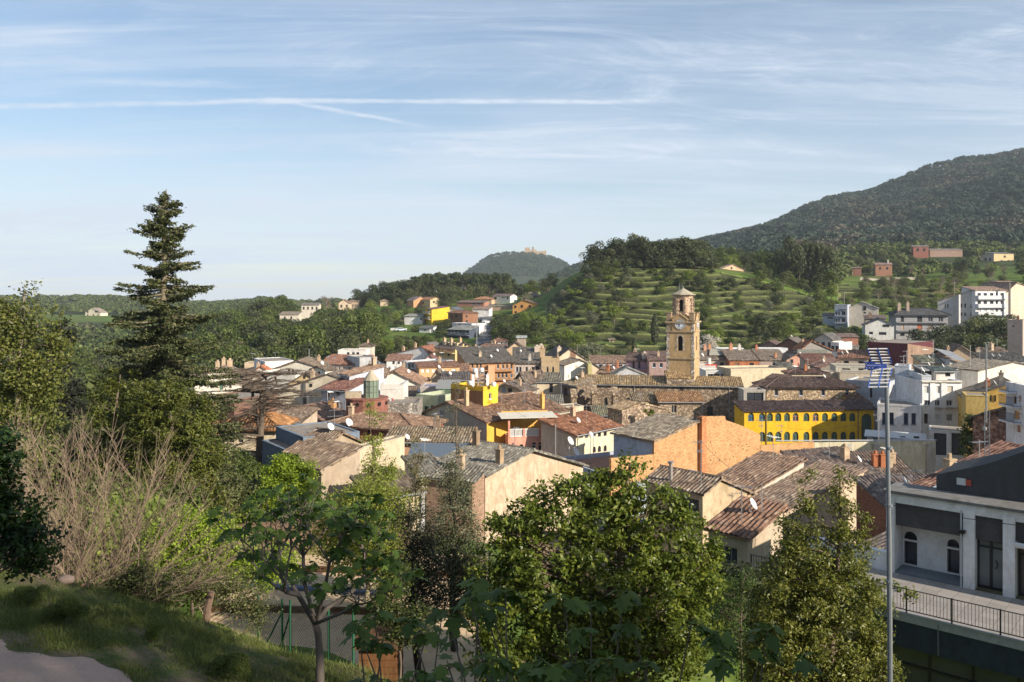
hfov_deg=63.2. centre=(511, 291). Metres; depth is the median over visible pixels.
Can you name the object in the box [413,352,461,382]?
orange flat house
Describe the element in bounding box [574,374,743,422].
church nave
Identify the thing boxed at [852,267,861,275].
rust shed
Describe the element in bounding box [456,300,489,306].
long brown bungalow
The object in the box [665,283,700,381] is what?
bell tower
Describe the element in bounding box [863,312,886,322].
brown back roof
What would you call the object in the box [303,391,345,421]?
lane house
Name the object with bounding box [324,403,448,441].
red hall
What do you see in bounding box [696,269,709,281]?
orchard tree
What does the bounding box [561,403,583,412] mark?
white back wall
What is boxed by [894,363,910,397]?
tall party house
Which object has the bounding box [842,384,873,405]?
stone house wing
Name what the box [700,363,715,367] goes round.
white tank house
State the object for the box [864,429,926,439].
vaulted annex
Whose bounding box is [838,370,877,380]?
cream step house
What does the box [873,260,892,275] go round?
brick hill house
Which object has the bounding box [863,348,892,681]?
antenna pole
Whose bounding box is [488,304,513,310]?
brown roof cluster
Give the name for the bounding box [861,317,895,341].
white gable block
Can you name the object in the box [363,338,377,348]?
slope tree
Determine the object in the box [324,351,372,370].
skylight house
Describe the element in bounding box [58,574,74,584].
rock
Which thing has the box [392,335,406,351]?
slope tree
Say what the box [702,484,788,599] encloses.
corner house
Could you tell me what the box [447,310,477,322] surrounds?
brown brick apartments
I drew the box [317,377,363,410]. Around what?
pale blue house
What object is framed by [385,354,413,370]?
white row house
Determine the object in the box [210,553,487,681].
sand court
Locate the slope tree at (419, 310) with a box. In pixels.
[413,307,424,313]
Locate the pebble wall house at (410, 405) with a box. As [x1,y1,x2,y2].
[388,397,422,414]
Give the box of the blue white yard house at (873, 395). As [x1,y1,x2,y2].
[846,376,894,429]
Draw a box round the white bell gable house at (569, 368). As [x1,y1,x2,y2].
[559,357,586,393]
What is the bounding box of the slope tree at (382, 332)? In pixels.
[374,328,385,342]
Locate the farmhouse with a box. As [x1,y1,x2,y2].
[437,427,588,547]
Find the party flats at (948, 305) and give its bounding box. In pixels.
[937,290,971,332]
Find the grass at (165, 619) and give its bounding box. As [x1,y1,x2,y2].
[0,569,402,681]
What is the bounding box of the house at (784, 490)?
[750,459,867,549]
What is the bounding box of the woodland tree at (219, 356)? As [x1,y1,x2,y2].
[199,347,236,368]
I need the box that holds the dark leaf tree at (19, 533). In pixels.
[0,417,71,583]
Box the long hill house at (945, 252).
[929,249,962,256]
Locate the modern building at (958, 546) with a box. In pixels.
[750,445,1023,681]
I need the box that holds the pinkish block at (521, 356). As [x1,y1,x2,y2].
[512,343,545,377]
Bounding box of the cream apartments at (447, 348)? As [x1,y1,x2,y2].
[433,337,470,360]
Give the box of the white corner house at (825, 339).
[812,332,843,348]
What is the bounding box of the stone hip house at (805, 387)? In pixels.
[751,374,860,399]
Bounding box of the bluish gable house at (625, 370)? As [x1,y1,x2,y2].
[609,363,646,374]
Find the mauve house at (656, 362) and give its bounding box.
[645,350,666,375]
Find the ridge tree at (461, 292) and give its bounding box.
[456,290,466,300]
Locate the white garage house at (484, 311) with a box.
[472,306,492,316]
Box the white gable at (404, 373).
[388,360,427,385]
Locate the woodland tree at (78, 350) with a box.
[64,344,96,362]
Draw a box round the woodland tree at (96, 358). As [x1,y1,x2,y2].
[93,356,108,368]
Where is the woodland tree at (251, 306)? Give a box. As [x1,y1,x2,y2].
[247,302,258,310]
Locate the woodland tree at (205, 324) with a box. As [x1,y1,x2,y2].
[195,319,217,332]
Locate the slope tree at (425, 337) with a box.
[419,334,435,346]
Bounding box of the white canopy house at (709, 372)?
[700,368,723,375]
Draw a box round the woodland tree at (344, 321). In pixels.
[331,311,375,340]
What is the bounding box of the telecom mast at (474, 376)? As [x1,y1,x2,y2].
[468,368,495,386]
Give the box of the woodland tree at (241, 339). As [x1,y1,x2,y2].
[228,332,257,349]
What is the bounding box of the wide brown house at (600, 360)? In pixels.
[588,348,626,366]
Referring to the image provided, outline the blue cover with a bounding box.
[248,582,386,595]
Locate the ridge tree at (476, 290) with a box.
[470,286,483,296]
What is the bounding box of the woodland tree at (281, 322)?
[265,319,287,328]
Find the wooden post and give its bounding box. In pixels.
[203,591,214,622]
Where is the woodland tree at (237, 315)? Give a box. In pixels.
[231,312,250,322]
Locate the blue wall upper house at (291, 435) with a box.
[275,421,359,445]
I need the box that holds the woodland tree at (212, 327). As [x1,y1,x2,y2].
[192,324,227,339]
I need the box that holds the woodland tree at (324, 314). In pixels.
[318,312,329,319]
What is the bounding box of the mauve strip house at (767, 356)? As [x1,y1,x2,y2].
[749,344,783,365]
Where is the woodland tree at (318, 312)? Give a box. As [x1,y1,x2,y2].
[314,310,323,317]
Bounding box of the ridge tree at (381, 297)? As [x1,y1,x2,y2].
[375,292,386,299]
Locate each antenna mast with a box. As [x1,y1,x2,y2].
[555,424,555,454]
[775,424,783,443]
[876,414,879,449]
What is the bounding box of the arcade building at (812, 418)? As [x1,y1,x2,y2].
[732,399,876,444]
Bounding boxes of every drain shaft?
[303,383,305,404]
[1008,282,1010,318]
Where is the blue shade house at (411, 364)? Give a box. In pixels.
[402,358,453,369]
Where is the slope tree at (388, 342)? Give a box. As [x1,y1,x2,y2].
[378,337,395,352]
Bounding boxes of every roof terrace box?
[713,347,743,348]
[758,347,787,352]
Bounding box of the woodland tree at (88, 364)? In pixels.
[73,358,98,371]
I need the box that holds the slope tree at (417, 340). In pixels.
[413,335,422,346]
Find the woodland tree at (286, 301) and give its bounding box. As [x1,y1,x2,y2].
[279,299,298,310]
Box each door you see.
[457,483,468,504]
[549,384,552,391]
[977,539,1002,591]
[1019,548,1023,595]
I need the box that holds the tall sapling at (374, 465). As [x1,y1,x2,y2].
[347,397,405,523]
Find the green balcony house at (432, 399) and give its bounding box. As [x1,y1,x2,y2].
[416,390,450,410]
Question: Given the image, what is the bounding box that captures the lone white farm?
[85,308,107,315]
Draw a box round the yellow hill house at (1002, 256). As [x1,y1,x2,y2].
[985,252,1014,260]
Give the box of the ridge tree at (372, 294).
[367,291,382,302]
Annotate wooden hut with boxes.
[351,619,402,681]
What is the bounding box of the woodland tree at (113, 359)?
[96,356,121,375]
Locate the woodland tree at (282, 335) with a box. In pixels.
[277,333,300,348]
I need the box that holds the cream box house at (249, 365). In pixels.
[244,353,254,388]
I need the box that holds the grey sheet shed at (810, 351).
[797,345,826,352]
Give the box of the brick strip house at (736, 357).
[720,343,759,365]
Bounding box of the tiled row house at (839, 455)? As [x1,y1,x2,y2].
[780,438,885,474]
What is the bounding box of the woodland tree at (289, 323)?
[278,318,295,327]
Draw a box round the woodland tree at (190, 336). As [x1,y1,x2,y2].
[187,325,207,337]
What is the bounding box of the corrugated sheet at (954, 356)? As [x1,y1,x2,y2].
[934,348,964,360]
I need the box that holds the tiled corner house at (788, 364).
[773,361,796,368]
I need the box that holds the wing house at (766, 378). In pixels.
[751,373,791,399]
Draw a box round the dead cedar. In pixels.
[199,368,330,478]
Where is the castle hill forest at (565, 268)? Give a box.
[461,251,588,287]
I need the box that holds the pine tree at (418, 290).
[413,286,422,294]
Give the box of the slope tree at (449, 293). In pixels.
[441,289,456,302]
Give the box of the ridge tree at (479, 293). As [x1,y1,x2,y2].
[468,285,488,297]
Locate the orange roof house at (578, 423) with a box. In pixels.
[538,404,623,456]
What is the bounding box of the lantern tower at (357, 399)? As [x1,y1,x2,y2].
[345,370,388,415]
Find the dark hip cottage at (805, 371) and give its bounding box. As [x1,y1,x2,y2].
[781,359,828,375]
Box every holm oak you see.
[350,288,362,298]
[358,293,367,306]
[361,285,376,298]
[368,287,382,303]
[378,281,390,292]
[380,282,399,302]
[397,279,413,289]
[400,284,410,294]
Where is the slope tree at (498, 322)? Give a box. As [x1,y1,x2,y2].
[493,319,511,338]
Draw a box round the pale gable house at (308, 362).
[271,354,329,369]
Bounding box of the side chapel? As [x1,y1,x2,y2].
[653,391,705,418]
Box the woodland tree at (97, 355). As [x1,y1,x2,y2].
[94,347,110,362]
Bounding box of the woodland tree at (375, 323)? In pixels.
[356,313,382,332]
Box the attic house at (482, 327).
[452,322,486,333]
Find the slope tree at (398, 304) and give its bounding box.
[392,301,404,310]
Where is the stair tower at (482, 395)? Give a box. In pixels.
[451,382,497,405]
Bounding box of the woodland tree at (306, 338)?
[287,326,323,357]
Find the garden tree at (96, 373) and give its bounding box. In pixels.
[81,368,105,381]
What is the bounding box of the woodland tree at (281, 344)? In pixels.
[258,335,302,359]
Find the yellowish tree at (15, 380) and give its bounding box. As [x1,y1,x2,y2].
[0,278,81,505]
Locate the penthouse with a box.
[924,364,958,379]
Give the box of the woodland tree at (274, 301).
[263,297,279,306]
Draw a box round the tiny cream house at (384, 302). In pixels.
[380,299,388,305]
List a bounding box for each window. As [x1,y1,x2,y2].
[671,405,676,413]
[671,495,698,511]
[707,407,712,415]
[725,546,736,564]
[747,393,762,400]
[748,413,753,420]
[759,413,764,420]
[759,432,764,441]
[767,413,772,420]
[767,432,772,441]
[775,413,780,420]
[775,432,780,441]
[784,413,789,420]
[784,432,789,441]
[793,413,797,420]
[793,432,797,441]
[803,413,808,420]
[803,432,808,441]
[813,413,817,420]
[813,432,817,441]
[822,413,827,420]
[822,432,827,441]
[831,413,836,420]
[831,432,836,441]
[841,413,845,420]
[841,432,845,441]
[850,413,854,420]
[850,432,854,441]
[861,414,870,439]
[881,412,884,424]
[889,412,893,424]
[903,413,907,424]
[905,531,916,564]
[911,413,915,424]
[924,400,929,405]
[924,414,927,423]
[934,433,945,455]
[935,400,940,406]
[946,400,952,406]
[948,539,958,573]
[951,433,963,455]
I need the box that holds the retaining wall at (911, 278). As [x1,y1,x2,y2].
[860,277,916,280]
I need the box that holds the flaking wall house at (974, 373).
[946,350,1023,387]
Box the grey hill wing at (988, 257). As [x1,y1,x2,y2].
[979,253,993,260]
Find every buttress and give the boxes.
[570,389,577,402]
[590,385,597,404]
[611,387,619,404]
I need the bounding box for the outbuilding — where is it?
[400,438,440,530]
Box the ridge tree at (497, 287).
[489,283,506,296]
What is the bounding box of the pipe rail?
[776,439,935,440]
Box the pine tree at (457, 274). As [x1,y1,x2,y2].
[454,272,461,280]
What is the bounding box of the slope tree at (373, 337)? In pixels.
[358,330,380,346]
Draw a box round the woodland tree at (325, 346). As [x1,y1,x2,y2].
[292,325,332,357]
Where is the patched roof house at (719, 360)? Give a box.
[699,343,725,365]
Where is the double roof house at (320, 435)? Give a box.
[282,414,365,457]
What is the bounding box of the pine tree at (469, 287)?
[466,284,474,299]
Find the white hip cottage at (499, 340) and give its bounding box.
[490,337,508,343]
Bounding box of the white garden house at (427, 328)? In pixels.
[418,325,436,332]
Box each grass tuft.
[12,584,51,605]
[41,596,89,621]
[143,621,161,640]
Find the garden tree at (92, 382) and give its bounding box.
[24,374,132,505]
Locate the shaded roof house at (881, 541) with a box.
[860,531,885,549]
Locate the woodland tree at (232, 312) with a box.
[220,309,243,318]
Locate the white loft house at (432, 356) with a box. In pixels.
[425,353,438,358]
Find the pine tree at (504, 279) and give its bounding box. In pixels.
[502,273,509,286]
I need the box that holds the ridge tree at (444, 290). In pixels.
[439,286,457,299]
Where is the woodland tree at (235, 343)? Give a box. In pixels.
[203,339,250,362]
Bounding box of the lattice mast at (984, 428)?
[982,344,989,455]
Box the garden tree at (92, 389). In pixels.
[81,378,106,394]
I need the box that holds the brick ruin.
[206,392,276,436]
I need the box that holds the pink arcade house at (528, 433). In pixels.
[497,410,556,449]
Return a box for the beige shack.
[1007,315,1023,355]
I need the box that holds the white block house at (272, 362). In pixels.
[254,352,293,368]
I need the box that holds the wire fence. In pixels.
[257,595,353,663]
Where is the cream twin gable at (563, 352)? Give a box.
[538,344,600,374]
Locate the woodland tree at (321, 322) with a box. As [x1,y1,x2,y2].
[318,316,336,325]
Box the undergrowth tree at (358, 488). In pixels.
[305,472,425,601]
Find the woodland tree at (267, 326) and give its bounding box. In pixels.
[258,321,282,334]
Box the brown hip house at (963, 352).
[935,343,979,361]
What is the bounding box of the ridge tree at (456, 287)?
[446,285,460,297]
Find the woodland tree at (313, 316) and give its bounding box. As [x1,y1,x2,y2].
[309,314,322,319]
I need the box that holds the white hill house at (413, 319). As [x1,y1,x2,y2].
[404,314,424,324]
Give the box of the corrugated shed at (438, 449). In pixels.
[408,443,467,456]
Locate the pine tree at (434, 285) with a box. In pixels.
[428,280,438,293]
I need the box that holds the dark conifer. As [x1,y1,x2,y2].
[34,311,91,425]
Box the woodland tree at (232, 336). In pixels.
[221,330,241,348]
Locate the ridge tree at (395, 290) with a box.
[388,286,402,298]
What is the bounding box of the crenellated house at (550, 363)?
[539,346,559,371]
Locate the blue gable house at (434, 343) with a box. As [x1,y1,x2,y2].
[426,341,438,345]
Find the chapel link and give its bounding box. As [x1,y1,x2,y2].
[629,391,657,405]
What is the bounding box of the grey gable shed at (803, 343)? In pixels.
[792,338,833,353]
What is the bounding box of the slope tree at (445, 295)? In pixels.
[435,292,453,305]
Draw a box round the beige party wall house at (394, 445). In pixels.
[359,435,404,473]
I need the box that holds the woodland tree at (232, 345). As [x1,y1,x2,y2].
[217,340,244,351]
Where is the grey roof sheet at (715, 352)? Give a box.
[709,349,723,354]
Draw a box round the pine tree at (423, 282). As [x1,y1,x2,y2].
[416,275,425,292]
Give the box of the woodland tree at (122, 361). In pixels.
[99,343,145,373]
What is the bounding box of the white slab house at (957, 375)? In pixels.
[955,369,960,380]
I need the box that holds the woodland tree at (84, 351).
[77,346,96,355]
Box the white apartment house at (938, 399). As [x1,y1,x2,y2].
[896,367,963,439]
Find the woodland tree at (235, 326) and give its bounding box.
[220,324,240,335]
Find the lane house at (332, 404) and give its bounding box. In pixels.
[327,398,336,408]
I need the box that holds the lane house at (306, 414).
[281,396,319,424]
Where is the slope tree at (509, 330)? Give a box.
[495,325,517,345]
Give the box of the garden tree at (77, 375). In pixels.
[65,374,84,398]
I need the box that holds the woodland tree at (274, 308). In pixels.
[268,305,281,318]
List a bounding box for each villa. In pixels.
[216,409,298,478]
[301,303,321,318]
[406,296,422,307]
[421,297,437,307]
[423,306,449,324]
[493,293,516,303]
[512,299,538,313]
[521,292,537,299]
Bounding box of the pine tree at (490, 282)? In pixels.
[489,280,494,295]
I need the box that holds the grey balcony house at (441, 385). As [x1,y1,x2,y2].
[436,380,460,393]
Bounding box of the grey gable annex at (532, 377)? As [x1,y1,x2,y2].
[513,360,545,393]
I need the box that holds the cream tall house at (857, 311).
[849,301,878,326]
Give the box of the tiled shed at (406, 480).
[349,468,424,529]
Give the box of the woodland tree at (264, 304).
[246,300,271,311]
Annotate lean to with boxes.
[590,400,616,418]
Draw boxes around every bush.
[91,554,205,609]
[155,556,282,634]
[205,652,252,680]
[375,348,386,355]
[375,353,387,361]
[394,320,404,325]
[432,321,444,326]
[433,327,446,333]
[434,334,443,338]
[438,330,448,335]
[562,301,573,304]
[568,289,582,295]
[583,259,599,266]
[586,330,597,336]
[596,259,609,266]
[600,320,612,327]
[605,275,613,279]
[609,348,622,354]
[611,257,622,266]
[618,258,630,266]
[618,305,628,310]
[619,319,634,324]
[621,257,637,265]
[630,281,642,285]
[636,260,643,266]
[636,320,649,330]
[644,255,665,266]
[648,268,657,272]
[650,275,662,279]
[652,302,667,307]
[656,260,672,266]
[657,286,665,291]
[663,278,673,284]
[665,256,680,266]
[671,258,684,266]
[673,278,684,284]
[678,255,694,266]
[693,257,714,267]
[702,321,712,328]
[708,263,720,269]
[720,277,735,283]
[724,331,733,335]
[726,337,735,342]
[732,314,744,320]
[745,277,756,282]
[760,337,781,344]
[794,326,803,331]
[802,323,816,331]
[806,318,823,324]
[843,298,857,303]
[852,292,869,297]
[869,283,882,288]
[906,289,921,295]
[930,278,941,282]
[934,293,944,298]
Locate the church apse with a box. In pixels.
[559,367,597,411]
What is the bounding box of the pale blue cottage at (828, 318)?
[822,313,834,325]
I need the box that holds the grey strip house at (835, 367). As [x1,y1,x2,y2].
[830,363,894,378]
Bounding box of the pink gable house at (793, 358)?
[783,350,801,368]
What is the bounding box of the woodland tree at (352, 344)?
[342,332,359,347]
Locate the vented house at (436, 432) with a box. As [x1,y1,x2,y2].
[385,413,474,470]
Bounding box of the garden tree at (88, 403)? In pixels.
[72,390,132,419]
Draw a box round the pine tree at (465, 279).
[460,276,468,290]
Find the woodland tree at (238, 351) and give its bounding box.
[222,346,254,389]
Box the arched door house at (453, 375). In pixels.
[440,371,470,381]
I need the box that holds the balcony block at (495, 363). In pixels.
[455,346,516,385]
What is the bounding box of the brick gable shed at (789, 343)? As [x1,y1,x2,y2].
[774,335,801,351]
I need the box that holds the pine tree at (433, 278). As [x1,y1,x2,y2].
[430,275,441,291]
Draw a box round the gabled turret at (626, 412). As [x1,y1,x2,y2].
[606,394,667,425]
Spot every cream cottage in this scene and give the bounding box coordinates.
[339,299,350,309]
[350,300,359,308]
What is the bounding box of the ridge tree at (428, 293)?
[423,288,438,296]
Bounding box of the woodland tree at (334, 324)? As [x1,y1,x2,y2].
[320,320,344,337]
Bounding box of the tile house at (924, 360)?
[910,349,944,368]
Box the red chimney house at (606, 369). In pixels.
[596,361,628,374]
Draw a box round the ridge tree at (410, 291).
[403,288,417,297]
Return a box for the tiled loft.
[408,381,419,396]
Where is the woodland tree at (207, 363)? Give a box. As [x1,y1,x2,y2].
[198,352,220,365]
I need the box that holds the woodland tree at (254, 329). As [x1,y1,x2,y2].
[236,323,271,339]
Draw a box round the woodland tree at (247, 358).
[231,346,265,380]
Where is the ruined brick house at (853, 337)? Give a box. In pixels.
[835,333,858,344]
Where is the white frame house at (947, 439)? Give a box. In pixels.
[929,425,963,470]
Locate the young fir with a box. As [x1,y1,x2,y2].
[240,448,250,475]
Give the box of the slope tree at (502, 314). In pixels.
[496,313,509,321]
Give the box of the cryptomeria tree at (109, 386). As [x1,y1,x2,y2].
[63,364,162,496]
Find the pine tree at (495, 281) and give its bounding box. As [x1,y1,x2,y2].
[492,274,503,290]
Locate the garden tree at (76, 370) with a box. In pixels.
[71,367,85,378]
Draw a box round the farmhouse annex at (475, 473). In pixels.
[420,446,488,542]
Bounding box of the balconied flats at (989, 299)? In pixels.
[960,286,1007,320]
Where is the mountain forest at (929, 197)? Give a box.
[624,147,1023,266]
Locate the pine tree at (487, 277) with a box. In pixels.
[483,275,491,292]
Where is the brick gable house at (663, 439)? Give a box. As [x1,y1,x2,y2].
[610,412,699,470]
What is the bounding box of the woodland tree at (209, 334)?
[182,331,227,364]
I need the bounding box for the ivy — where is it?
[643,408,655,415]
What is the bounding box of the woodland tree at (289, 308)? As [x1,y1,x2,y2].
[282,303,294,310]
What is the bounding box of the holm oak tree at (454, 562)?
[418,453,496,651]
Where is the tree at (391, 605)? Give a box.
[355,550,439,680]
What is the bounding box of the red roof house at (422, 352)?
[393,342,434,359]
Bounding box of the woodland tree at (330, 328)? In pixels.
[319,325,342,343]
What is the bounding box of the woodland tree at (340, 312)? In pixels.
[330,309,352,317]
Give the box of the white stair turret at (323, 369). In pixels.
[309,356,337,374]
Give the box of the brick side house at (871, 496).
[851,469,930,543]
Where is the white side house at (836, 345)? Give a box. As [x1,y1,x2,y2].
[830,341,851,358]
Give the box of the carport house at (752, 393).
[738,387,765,400]
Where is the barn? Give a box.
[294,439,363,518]
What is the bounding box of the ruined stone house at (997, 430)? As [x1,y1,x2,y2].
[968,406,1005,452]
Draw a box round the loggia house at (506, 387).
[498,374,538,394]
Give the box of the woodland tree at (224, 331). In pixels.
[213,325,234,341]
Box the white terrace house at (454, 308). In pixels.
[449,306,463,311]
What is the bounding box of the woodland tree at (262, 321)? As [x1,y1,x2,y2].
[248,316,270,326]
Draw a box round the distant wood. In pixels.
[0,266,622,363]
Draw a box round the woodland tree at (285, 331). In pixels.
[276,324,305,344]
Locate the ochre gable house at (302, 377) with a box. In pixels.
[288,369,319,384]
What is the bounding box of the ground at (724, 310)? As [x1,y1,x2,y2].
[0,166,1023,681]
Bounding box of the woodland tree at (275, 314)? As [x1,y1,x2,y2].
[267,310,279,320]
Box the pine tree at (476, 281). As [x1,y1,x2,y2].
[472,276,479,288]
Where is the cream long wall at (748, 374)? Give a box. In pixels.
[716,365,786,386]
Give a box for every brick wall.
[609,454,653,531]
[760,441,813,453]
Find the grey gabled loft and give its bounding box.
[429,365,442,382]
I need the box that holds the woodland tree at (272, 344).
[253,343,284,357]
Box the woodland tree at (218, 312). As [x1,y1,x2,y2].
[206,311,222,319]
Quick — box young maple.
[230,452,324,525]
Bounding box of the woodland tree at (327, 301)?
[321,295,333,308]
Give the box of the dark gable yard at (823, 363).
[808,356,840,369]
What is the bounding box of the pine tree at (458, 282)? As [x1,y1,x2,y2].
[455,278,461,294]
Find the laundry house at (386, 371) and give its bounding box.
[352,361,390,380]
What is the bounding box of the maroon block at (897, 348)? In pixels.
[868,339,933,368]
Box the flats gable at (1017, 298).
[980,282,1023,318]
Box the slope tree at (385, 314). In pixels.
[379,312,390,321]
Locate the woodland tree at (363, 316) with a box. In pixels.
[348,309,381,340]
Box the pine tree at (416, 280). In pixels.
[410,276,421,289]
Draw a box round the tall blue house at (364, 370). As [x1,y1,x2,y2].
[336,355,385,394]
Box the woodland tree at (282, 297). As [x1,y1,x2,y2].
[276,295,295,306]
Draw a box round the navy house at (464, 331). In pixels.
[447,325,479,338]
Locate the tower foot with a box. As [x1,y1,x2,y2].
[664,370,692,384]
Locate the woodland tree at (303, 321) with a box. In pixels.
[293,319,315,327]
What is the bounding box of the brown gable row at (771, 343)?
[758,339,780,346]
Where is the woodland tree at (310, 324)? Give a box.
[302,321,328,348]
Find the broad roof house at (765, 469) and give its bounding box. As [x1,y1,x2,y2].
[717,435,807,494]
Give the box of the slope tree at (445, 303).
[440,298,451,305]
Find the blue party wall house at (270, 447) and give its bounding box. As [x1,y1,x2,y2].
[262,438,298,482]
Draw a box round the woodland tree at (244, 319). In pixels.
[228,315,254,330]
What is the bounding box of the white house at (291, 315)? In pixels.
[279,311,301,321]
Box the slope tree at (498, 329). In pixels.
[490,322,515,338]
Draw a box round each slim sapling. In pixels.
[403,430,433,559]
[433,375,474,514]
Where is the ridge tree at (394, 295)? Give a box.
[391,292,398,301]
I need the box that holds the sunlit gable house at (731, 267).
[720,264,743,270]
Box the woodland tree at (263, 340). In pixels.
[245,330,277,356]
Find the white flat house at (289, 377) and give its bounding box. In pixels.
[261,368,308,388]
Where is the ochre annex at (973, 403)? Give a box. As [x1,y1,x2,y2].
[962,391,989,456]
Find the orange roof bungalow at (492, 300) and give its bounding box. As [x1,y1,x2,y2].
[473,296,494,303]
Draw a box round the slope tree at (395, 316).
[391,313,399,320]
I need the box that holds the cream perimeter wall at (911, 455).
[814,441,935,473]
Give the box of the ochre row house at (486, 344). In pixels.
[480,339,495,345]
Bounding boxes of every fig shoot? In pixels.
[338,611,472,681]
[394,653,515,681]
[426,576,525,681]
[514,593,607,681]
[584,589,661,681]
[678,619,823,681]
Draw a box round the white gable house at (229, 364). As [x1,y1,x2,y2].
[195,357,241,393]
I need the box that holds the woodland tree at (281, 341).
[265,336,288,348]
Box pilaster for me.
[872,444,880,450]
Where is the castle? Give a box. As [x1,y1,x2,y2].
[525,247,545,254]
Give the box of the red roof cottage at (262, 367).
[252,362,271,389]
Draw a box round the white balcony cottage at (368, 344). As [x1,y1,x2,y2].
[358,339,375,354]
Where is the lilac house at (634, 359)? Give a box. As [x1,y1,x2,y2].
[624,348,647,373]
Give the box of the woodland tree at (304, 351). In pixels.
[291,341,320,358]
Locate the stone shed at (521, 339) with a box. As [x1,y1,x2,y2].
[516,335,526,346]
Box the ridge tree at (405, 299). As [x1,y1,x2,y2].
[402,293,409,304]
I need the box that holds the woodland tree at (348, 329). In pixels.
[338,326,361,347]
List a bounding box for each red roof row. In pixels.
[798,353,840,368]
[837,346,869,363]
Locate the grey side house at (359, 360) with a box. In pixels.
[347,355,376,367]
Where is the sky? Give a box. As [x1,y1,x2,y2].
[0,0,1023,300]
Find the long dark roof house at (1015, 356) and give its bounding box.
[971,345,1023,362]
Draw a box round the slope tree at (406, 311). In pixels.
[398,309,410,317]
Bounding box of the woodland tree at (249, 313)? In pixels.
[244,310,263,317]
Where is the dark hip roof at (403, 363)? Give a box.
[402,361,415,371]
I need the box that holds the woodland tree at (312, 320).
[304,318,318,323]
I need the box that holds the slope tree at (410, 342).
[402,338,417,349]
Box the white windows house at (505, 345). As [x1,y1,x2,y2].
[488,344,507,347]
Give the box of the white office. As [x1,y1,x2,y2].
[877,398,921,432]
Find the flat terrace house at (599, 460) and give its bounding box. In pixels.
[564,431,698,531]
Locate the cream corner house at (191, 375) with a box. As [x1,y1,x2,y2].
[178,364,206,394]
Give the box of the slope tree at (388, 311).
[384,307,394,317]
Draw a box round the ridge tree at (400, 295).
[394,292,404,299]
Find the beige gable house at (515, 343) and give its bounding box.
[505,340,524,354]
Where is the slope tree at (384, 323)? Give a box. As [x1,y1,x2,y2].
[374,311,389,327]
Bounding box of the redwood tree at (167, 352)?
[78,189,246,502]
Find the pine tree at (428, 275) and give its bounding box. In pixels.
[423,273,430,283]
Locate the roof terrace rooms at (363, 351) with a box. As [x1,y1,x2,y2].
[338,348,369,354]
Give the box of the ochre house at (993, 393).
[955,370,1011,426]
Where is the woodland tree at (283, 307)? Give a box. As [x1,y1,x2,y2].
[276,304,287,315]
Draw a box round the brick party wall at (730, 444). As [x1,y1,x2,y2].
[697,416,759,474]
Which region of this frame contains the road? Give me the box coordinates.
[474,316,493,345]
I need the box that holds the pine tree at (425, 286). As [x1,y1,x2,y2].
[421,284,431,291]
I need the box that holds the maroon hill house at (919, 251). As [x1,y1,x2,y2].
[910,245,928,257]
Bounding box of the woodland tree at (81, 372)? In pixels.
[64,363,86,376]
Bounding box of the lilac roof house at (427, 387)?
[420,383,437,392]
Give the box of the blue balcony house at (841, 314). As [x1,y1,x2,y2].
[834,304,850,328]
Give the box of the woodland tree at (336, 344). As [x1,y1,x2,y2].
[320,331,347,355]
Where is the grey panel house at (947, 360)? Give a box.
[924,354,957,365]
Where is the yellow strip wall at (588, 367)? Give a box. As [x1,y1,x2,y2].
[586,361,591,373]
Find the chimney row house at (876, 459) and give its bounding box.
[850,447,915,474]
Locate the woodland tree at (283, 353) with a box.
[265,344,299,360]
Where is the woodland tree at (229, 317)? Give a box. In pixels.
[213,314,237,324]
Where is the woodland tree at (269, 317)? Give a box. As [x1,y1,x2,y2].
[260,314,275,326]
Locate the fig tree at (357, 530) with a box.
[205,473,428,681]
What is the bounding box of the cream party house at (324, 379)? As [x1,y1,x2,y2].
[277,369,345,405]
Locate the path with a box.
[0,639,131,681]
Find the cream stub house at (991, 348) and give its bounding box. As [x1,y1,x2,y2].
[979,339,1010,351]
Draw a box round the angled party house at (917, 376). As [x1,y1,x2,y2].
[908,369,931,380]
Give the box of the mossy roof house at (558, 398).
[537,393,564,403]
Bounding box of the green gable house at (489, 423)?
[422,383,569,443]
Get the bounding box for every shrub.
[0,398,332,608]
[0,414,162,505]
[5,515,115,589]
[12,471,213,557]
[21,486,237,614]
[126,502,307,616]
[208,470,266,525]
[213,446,273,505]
[661,551,867,662]
[707,566,758,681]
[745,548,907,660]
[956,413,977,457]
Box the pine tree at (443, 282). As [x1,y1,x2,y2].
[438,274,448,288]
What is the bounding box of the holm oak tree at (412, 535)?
[383,493,459,678]
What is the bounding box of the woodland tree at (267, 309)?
[259,307,276,323]
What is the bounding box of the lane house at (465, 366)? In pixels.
[459,363,469,370]
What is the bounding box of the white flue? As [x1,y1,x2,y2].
[958,295,960,324]
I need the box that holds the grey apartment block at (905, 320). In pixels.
[885,301,951,339]
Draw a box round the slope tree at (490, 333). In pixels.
[487,319,501,336]
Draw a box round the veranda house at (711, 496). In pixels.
[642,461,757,574]
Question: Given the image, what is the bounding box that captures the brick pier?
[698,416,706,472]
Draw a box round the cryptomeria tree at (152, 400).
[118,372,235,530]
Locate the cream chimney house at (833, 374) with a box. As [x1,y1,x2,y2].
[822,370,838,378]
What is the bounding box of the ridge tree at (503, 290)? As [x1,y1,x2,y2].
[498,285,508,292]
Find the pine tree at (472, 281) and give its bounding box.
[469,275,477,297]
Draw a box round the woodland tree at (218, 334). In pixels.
[193,329,224,358]
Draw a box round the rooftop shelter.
[911,362,931,374]
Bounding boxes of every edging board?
[211,604,467,615]
[288,565,466,576]
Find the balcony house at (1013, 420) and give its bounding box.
[998,381,1023,444]
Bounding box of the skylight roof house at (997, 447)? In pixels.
[909,440,1022,486]
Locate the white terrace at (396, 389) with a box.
[380,380,407,398]
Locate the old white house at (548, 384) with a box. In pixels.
[529,367,561,394]
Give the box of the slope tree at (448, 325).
[444,319,452,328]
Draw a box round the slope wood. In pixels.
[676,238,1023,282]

